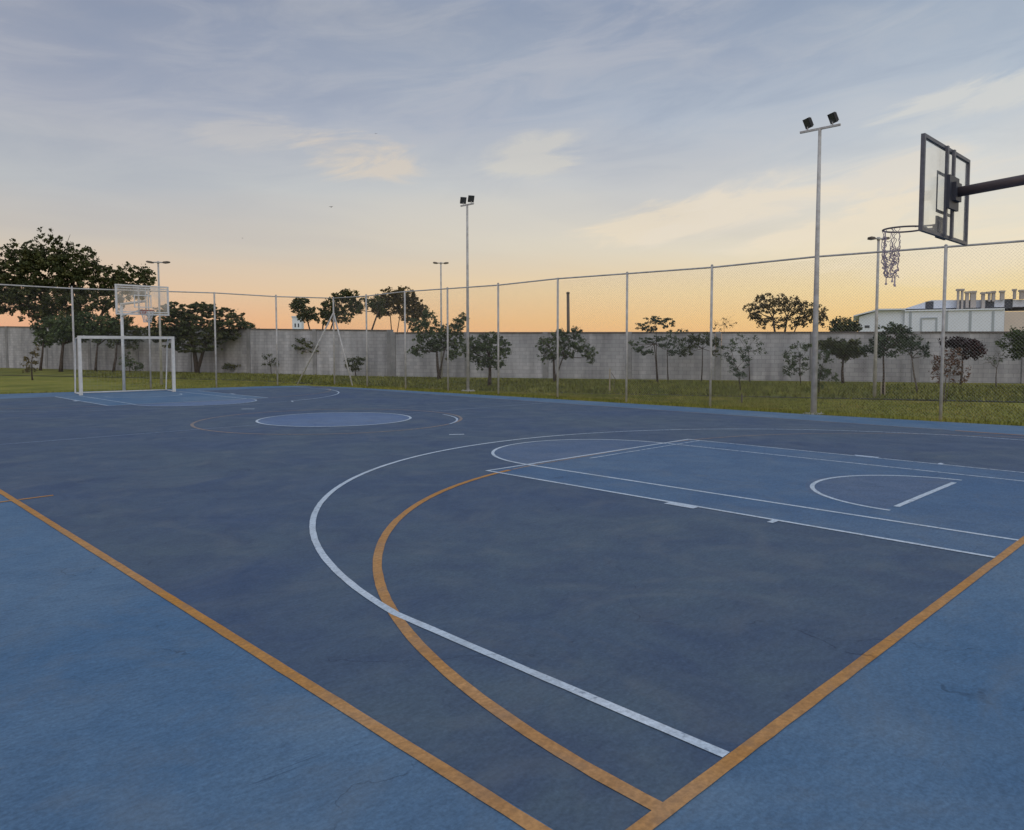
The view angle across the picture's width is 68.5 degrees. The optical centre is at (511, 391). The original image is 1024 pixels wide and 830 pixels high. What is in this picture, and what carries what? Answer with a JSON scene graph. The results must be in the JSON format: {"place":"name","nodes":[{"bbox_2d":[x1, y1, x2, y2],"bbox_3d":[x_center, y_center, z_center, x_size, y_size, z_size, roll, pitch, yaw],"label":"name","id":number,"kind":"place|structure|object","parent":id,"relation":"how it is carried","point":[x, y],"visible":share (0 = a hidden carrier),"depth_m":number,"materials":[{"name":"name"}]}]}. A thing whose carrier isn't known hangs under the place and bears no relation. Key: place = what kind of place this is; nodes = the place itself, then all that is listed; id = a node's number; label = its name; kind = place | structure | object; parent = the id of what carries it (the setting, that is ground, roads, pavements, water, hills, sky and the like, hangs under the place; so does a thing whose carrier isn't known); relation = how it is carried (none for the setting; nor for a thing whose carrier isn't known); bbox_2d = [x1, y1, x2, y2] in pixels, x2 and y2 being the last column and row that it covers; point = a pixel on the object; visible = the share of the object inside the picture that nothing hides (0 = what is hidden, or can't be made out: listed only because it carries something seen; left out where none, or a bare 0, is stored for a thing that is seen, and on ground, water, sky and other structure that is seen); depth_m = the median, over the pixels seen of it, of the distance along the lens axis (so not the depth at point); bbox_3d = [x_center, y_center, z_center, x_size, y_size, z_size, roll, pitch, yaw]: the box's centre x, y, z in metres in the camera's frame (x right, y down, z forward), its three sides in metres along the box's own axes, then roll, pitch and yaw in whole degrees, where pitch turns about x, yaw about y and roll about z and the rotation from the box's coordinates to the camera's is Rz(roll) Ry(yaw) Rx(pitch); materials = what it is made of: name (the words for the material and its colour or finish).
{"place":"outdoors","nodes":[
{"label":"outdoors","id":0,"kind":"place"},
{"bbox_2d":[0,386,1023,829],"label":"court slab","id":1,"kind":"structure","parent":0,"point":[126,702],"depth_m":3.25,"materials":[{"name":"blue concrete"}]},
{"bbox_2d":[74,336,175,394],"bbox_3d":[-14.469,-1.009,28.127,3.248,2.110,1.128,-3,4,-40],"label":"football goal","id":2,"kind":"object","parent":1,"relation":"on","point":[80,364],"visible":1,"depth_m":27.90,"materials":[{"name":"white paint"}]},
{"bbox_2d":[114,284,168,390],"bbox_3d":[-13.569,-1.732,27.796,1.707,4.190,3.497,-2,4,-25],"label":"basketball hoop","id":3,"kind":"object","parent":1,"relation":"on","point":[142,312],"visible":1,"depth_m":26.86,"materials":[{"name":"white paint"}]},
{"bbox_2d":[0,284,330,391],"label":"chain link fence","id":4,"kind":"object","parent":1,"relation":"on","point":[150,359],"visible":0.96,"depth_m":30.81,"materials":[{"name":"metal"}]},
{"bbox_2d":[0,386,1023,829],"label":"playing surface","id":5,"kind":"object","parent":1,"relation":"on","point":[726,630],"visible":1,"depth_m":5.79,"materials":[{"name":"blue paint"}]},
{"bbox_2d":[61,391,264,405],"bbox_3d":[-11.900,0.197,25.496,4.900,0.001,5.920,-3,5,-44],"label":"key surface","id":6,"kind":"object","parent":5,"relation":"on","point":[150,398],"visible":1,"depth_m":25.38,"materials":[{"name":"blue paint"}]},
{"bbox_2d":[142,399,254,405],"bbox_3d":[-9.213,0.353,22.764,3.500,0.001,1.750,-3,5,-44],"label":"key semicircle","id":7,"kind":"object","parent":5,"relation":"on","point":[202,403],"visible":1,"depth_m":22.66,"materials":[{"name":"blue paint"}]},
{"bbox_2d":[0,401,537,444],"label":"court faded lines","id":8,"kind":"object","parent":5,"relation":"on","point":[210,428],"visible":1,"depth_m":15.99,"materials":[{"name":"paint"}]},
{"bbox_2d":[258,413,408,425],"bbox_3d":[-4.152,0.643,17.686,3.440,0.001,3.440,-3,5,-44],"label":"circle surface","id":9,"kind":"object","parent":5,"relation":"on","point":[333,419],"visible":1,"depth_m":17.54,"materials":[{"name":"blue paint"}]},
{"bbox_2d":[0,430,1023,829],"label":"court orange lines","id":10,"kind":"object","parent":5,"relation":"on","point":[658,814],"visible":1,"depth_m":3.51,"materials":[{"name":"orange paint"}]},
{"bbox_2d":[4,386,1023,468],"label":"court faded orange lines","id":11,"kind":"object","parent":5,"relation":"on","point":[192,424],"visible":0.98,"depth_m":15.59,"materials":[{"name":"orange paint"}]},
{"bbox_2d":[59,387,1023,480],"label":"court worn white lines","id":12,"kind":"object","parent":5,"relation":"on","point":[701,440],"visible":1,"depth_m":12.29,"materials":[{"name":"white paint"}]},
{"bbox_2d":[494,440,663,464],"bbox_3d":[0.836,0.937,12.540,3.500,0.001,1.750,-3,5,-44],"label":"key semicircle","id":13,"kind":"object","parent":5,"relation":"on","point":[534,452],"visible":1,"depth_m":12.34,"materials":[{"name":"blue paint"}]},
{"bbox_2d":[256,412,1018,756],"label":"court white lines","id":14,"kind":"object","parent":5,"relation":"on","point":[336,570],"visible":1,"depth_m":5.81,"materials":[{"name":"white paint"}]},
{"bbox_2d":[492,440,1023,556],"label":"key surface","id":15,"kind":"object","parent":5,"relation":"on","point":[993,506],"visible":1,"depth_m":9.02,"materials":[{"name":"blue paint"}]},
{"bbox_2d":[805,475,954,508],"bbox_3d":[4.263,1.136,9.054,2.440,0.001,1.270,-3,5,-44],"label":"rim surface","id":16,"kind":"object","parent":15,"relation":"on","point":[883,492],"visible":1,"depth_m":8.89,"materials":[{"name":"blue paint"}]},
{"bbox_2d":[881,133,1023,286],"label":"basketball hoop","id":17,"kind":"object","parent":1,"relation":"on","point":[955,190],"visible":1,"depth_m":8.29,"materials":[{"name":"metal"}]},
{"bbox_2d":[0,375,1023,425],"bbox_3d":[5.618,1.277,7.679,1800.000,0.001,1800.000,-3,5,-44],"label":"ground","id":18,"kind":"structure","parent":0,"point":[10,385],"depth_m":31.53,"materials":[{"name":"green plant"}]},
{"bbox_2d":[21,345,40,379],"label":"thin sapling","id":19,"kind":"object","parent":18,"relation":"on","point":[34,353],"visible":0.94,"depth_m":40.82,"materials":[{"name":"green plant"}]},
{"bbox_2d":[0,227,156,322],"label":"broadleaf tree","id":20,"kind":"object","parent":18,"relation":"on","point":[68,273],"visible":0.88,"depth_m":77.26,"materials":[{"name":"green plant"}]},
{"bbox_2d":[146,261,169,384],"bbox_3d":[-16.405,-3.083,35.061,1.042,5.950,0.280,-1,3,-8],"label":"park lamp","id":21,"kind":"object","parent":18,"relation":"on","point":[160,340],"visible":0.93,"depth_m":35.02,"materials":[{"name":"metal"}]},
{"bbox_2d":[291,316,303,328],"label":"pale tower","id":22,"kind":"structure","parent":18,"relation":"on","point":[299,324],"depth_m":162.09,"materials":[{"name":"grey"}]},
{"bbox_2d":[289,288,362,328],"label":"broadleaf tree","id":23,"kind":"object","parent":18,"relation":"on","point":[300,303],"visible":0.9,"depth_m":73.11,"materials":[{"name":"green plant"}]},
{"bbox_2d":[356,297,386,329],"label":"leaning tree","id":24,"kind":"object","parent":18,"relation":"on","point":[371,303],"visible":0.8,"depth_m":72.38,"materials":[{"name":"green plant"}]},
{"bbox_2d":[370,286,430,331],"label":"umbrella tree","id":25,"kind":"object","parent":18,"relation":"on","point":[400,301],"visible":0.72,"depth_m":74.32,"materials":[{"name":"green plant"}]},
{"bbox_2d":[460,195,474,391],"bbox_3d":[-1.717,-3.660,29.082,0.380,7.664,0.725,-3,5,-44],"label":"floodlight mast","id":26,"kind":"object","parent":18,"relation":"on","point":[470,199],"visible":0.91,"depth_m":29.03,"materials":[{"name":"metal"}]},
{"bbox_2d":[1,384,1023,425],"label":"grass edge","id":27,"kind":"object","parent":18,"relation":"on","point":[806,412],"depth_m":22.50,"materials":[{"name":"green plant"}]},
{"bbox_2d":[566,292,569,331],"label":"brown post","id":28,"kind":"object","parent":18,"relation":"on","point":[568,317],"visible":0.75,"depth_m":59.49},
{"bbox_2d":[712,314,736,331],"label":"bare sapling","id":29,"kind":"object","parent":18,"relation":"on","point":[724,324],"visible":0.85,"depth_m":55.74,"materials":[{"name":"green plant"}]},
{"bbox_2d":[742,293,827,331],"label":"eucalyptus","id":30,"kind":"object","parent":18,"relation":"on","point":[776,303],"visible":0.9,"depth_m":67.28,"materials":[{"name":"green plant"}]},
{"bbox_2d":[800,112,840,414],"bbox_3d":[7.674,-3.050,18.945,0.380,7.645,1.001,-3,5,-44],"label":"floodlight mast","id":31,"kind":"object","parent":18,"relation":"on","point":[832,118],"visible":0.92,"depth_m":18.91,"materials":[{"name":"metal"}]},
{"bbox_2d":[828,316,862,331],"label":"round tree","id":32,"kind":"object","parent":18,"relation":"on","point":[840,325],"visible":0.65,"depth_m":56.19,"materials":[{"name":"green plant"}]},
{"bbox_2d":[853,289,1023,331],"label":"white building","id":33,"kind":"structure","parent":18,"relation":"on","point":[883,320],"depth_m":67.35,"materials":[{"name":"grey"}]},
{"bbox_2d":[0,368,1023,402],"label":"rough grass ground","id":34,"kind":"structure","parent":0,"point":[16,371],"depth_m":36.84,"materials":[{"name":"green plant"}]},
{"bbox_2d":[30,314,70,370],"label":"lawn tree","id":35,"kind":"object","parent":34,"relation":"on","point":[42,333],"visible":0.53,"depth_m":58.18,"materials":[{"name":"green plant"}]},
{"bbox_2d":[45,311,94,371],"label":"lawn tree","id":36,"kind":"object","parent":34,"relation":"on","point":[63,330],"visible":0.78,"depth_m":54.95,"materials":[{"name":"green plant"}]},
{"bbox_2d":[81,312,129,371],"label":"lawn tree","id":37,"kind":"object","parent":34,"relation":"on","point":[99,330],"visible":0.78,"depth_m":54.98,"materials":[{"name":"green plant"}]},
{"bbox_2d":[105,316,145,371],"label":"lawn tree","id":38,"kind":"object","parent":34,"relation":"on","point":[134,333],"visible":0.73,"depth_m":54.17,"materials":[{"name":"green plant"}]},
{"bbox_2d":[118,351,144,372],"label":"shrub","id":39,"kind":"object","parent":34,"relation":"on","point":[130,364],"visible":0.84,"depth_m":51.31,"materials":[{"name":"green plant"}]},
{"bbox_2d":[0,326,392,375],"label":"boundary wall","id":40,"kind":"structure","parent":34,"relation":"on","point":[260,336],"depth_m":51.19,"materials":[{"name":"grey concrete"}]},
{"bbox_2d":[145,301,257,373],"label":"sea almond tree","id":41,"kind":"object","parent":34,"relation":"on","point":[181,333],"visible":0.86,"depth_m":50.14,"materials":[{"name":"green plant"}]},
{"bbox_2d":[222,362,240,369],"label":"shrub","id":42,"kind":"object","parent":34,"relation":"on","point":[230,366],"visible":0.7,"depth_m":51.65,"materials":[{"name":"green plant"}]},
{"bbox_2d":[261,353,279,372],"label":"thin sapling","id":43,"kind":"object","parent":34,"relation":"on","point":[269,364],"visible":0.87,"depth_m":49.36,"materials":[{"name":"green plant"}]},
{"bbox_2d":[291,337,318,354],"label":"layered sapling","id":44,"kind":"object","parent":34,"relation":"on","point":[302,347],"visible":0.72,"depth_m":48.14,"materials":[{"name":"green plant"}]},
{"bbox_2d":[344,356,365,375],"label":"shrub","id":45,"kind":"object","parent":34,"relation":"on","point":[358,359],"visible":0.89,"depth_m":44.79,"materials":[{"name":"green plant"}]},
{"bbox_2d":[407,308,465,379],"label":"leafy tree","id":46,"kind":"object","parent":34,"relation":"on","point":[454,333],"visible":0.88,"depth_m":40.04,"materials":[{"name":"green plant"}]},
{"bbox_2d":[433,262,448,377],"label":"park lamp","id":47,"kind":"object","parent":34,"relation":"on","point":[440,263],"visible":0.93,"depth_m":42.16,"materials":[{"name":"metal"}]},
{"bbox_2d":[462,331,513,385],"bbox_3d":[-1.107,-1.405,32.845,2.318,2.454,1.540,0,3,3],"label":"leafy tree","id":48,"kind":"object","parent":34,"relation":"on","point":[476,349],"visible":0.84,"depth_m":32.79,"materials":[{"name":"green plant"}]},
{"bbox_2d":[15,375,1023,401],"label":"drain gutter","id":49,"kind":"object","parent":34,"relation":"on","point":[616,393],"visible":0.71,"depth_m":26.17,"materials":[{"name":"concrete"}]},
{"bbox_2d":[535,326,598,380],"bbox_3d":[2.703,-1.843,37.151,3.130,2.842,1.666,0,3,-3],"label":"leafy tree","id":50,"kind":"object","parent":34,"relation":"on","point":[564,339],"visible":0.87,"depth_m":37.03,"materials":[{"name":"green plant"}]},
{"bbox_2d":[628,316,678,382],"bbox_3d":[6.821,-2.025,36.233,2.456,3.274,1.142,0,3,3],"label":"airy sapling","id":51,"kind":"object","parent":34,"relation":"on","point":[658,321],"visible":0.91,"depth_m":36.12,"materials":[{"name":"green plant"}]},
{"bbox_2d":[297,240,1023,421],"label":"chain link fence","id":52,"kind":"object","parent":34,"relation":"on","point":[943,310],"visible":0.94,"depth_m":22.00,"materials":[{"name":"metal"}]},
{"bbox_2d":[664,329,688,379],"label":"airy sapling","id":53,"kind":"object","parent":34,"relation":"on","point":[673,345],"visible":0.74,"depth_m":39.22,"materials":[{"name":"green plant"}]},
{"bbox_2d":[679,332,720,380],"bbox_3d":[9.559,-1.782,38.329,2.227,2.535,0.984,1,4,20],"label":"dark sapling","id":54,"kind":"object","parent":34,"relation":"on","point":[696,340],"visible":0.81,"depth_m":38.23,"materials":[{"name":"green plant"}]},
{"bbox_2d":[390,331,1023,382],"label":"boundary wall","id":55,"kind":"structure","parent":34,"relation":"on","point":[856,369],"depth_m":39.77,"materials":[{"name":"grey concrete"}]},
{"bbox_2d":[716,339,751,389],"bbox_3d":[8.701,-1.032,29.461,1.362,2.075,0.625,1,4,21],"label":"slender shrub","id":56,"kind":"object","parent":34,"relation":"on","point":[742,373],"visible":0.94,"depth_m":29.39,"materials":[{"name":"green plant"}]},
{"bbox_2d":[732,332,767,381],"bbox_3d":[11.661,-1.668,36.862,1.705,2.474,0.885,1,3,10],"label":"weeping shrub","id":57,"kind":"object","parent":34,"relation":"on","point":[748,347],"visible":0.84,"depth_m":36.93,"materials":[{"name":"green plant"}]},
{"bbox_2d":[782,340,811,382],"bbox_3d":[13.404,-1.371,35.305,1.440,2.059,1.018,0,3,8],"label":"weeping shrub","id":58,"kind":"object","parent":34,"relation":"on","point":[793,365],"visible":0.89,"depth_m":35.26,"materials":[{"name":"green plant"}]},
{"bbox_2d":[817,348,838,391],"bbox_3d":[11.700,-0.772,28.147,0.793,1.699,1.139,-3,5,-44],"label":"weeping shrub","id":59,"kind":"object","parent":34,"relation":"on","point":[820,375],"visible":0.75,"depth_m":28.16,"materials":[{"name":"green plant"}]},
{"bbox_2d":[807,337,868,382],"bbox_3d":[15.634,-1.517,36.105,1.824,2.267,2.446,-3,5,-44],"label":"lollipop tree","id":60,"kind":"object","parent":34,"relation":"on","point":[841,354],"visible":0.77,"depth_m":35.72,"materials":[{"name":"green plant"}]},
{"bbox_2d":[867,236,889,396],"bbox_3d":[12.480,-2.433,25.766,0.752,5.667,0.280,-1,3,-8],"label":"park lamp","id":61,"kind":"object","parent":34,"relation":"on","point":[875,340],"visible":0.73,"depth_m":25.74,"materials":[{"name":"metal"}]},
{"bbox_2d":[859,321,918,393],"bbox_3d":[13.302,-1.164,26.619,1.811,2.660,1.267,0,3,-4],"label":"broad sapling","id":62,"kind":"object","parent":34,"relation":"on","point":[883,340],"visible":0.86,"depth_m":26.49,"materials":[{"name":"green plant"}]},
{"bbox_2d":[890,335,931,391],"bbox_3d":[15.282,-1.072,28.893,1.470,2.216,0.911,2,4,30],"label":"crooked sapling","id":63,"kind":"object","parent":34,"relation":"on","point":[918,344],"visible":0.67,"depth_m":28.66,"materials":[{"name":"green plant"}]},
{"bbox_2d":[928,347,970,401],"bbox_3d":[13.421,-0.505,23.116,0.789,1.750,1.094,-3,5,-44],"label":"reddish shrub","id":64,"kind":"object","parent":34,"relation":"on","point":[935,368],"visible":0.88,"depth_m":23.08,"materials":[{"name":"plant"}]},
{"bbox_2d":[938,336,987,384],"bbox_3d":[20.501,-1.414,34.313,2.009,2.247,1.265,1,3,15],"label":"maroon tree","id":65,"kind":"object","parent":34,"relation":"on","point":[976,346],"visible":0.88,"depth_m":34.08,"materials":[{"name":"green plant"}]},
{"bbox_2d":[983,351,1008,385],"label":"bare sapling","id":66,"kind":"object","parent":34,"relation":"on","point":[988,357],"visible":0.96,"depth_m":32.20,"materials":[{"name":"green plant"}]},
{"bbox_2d":[995,326,1023,360],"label":"leafy tree","id":67,"kind":"object","parent":34,"relation":"on","point":[1005,345],"visible":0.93,"depth_m":31.61,"materials":[{"name":"green plant"}]},
{"bbox_2d":[0,0,1023,338],"label":"sky","id":68,"kind":"structure","parent":0,"point":[215,140],"materials":[{"name":"blue"}]}
]}

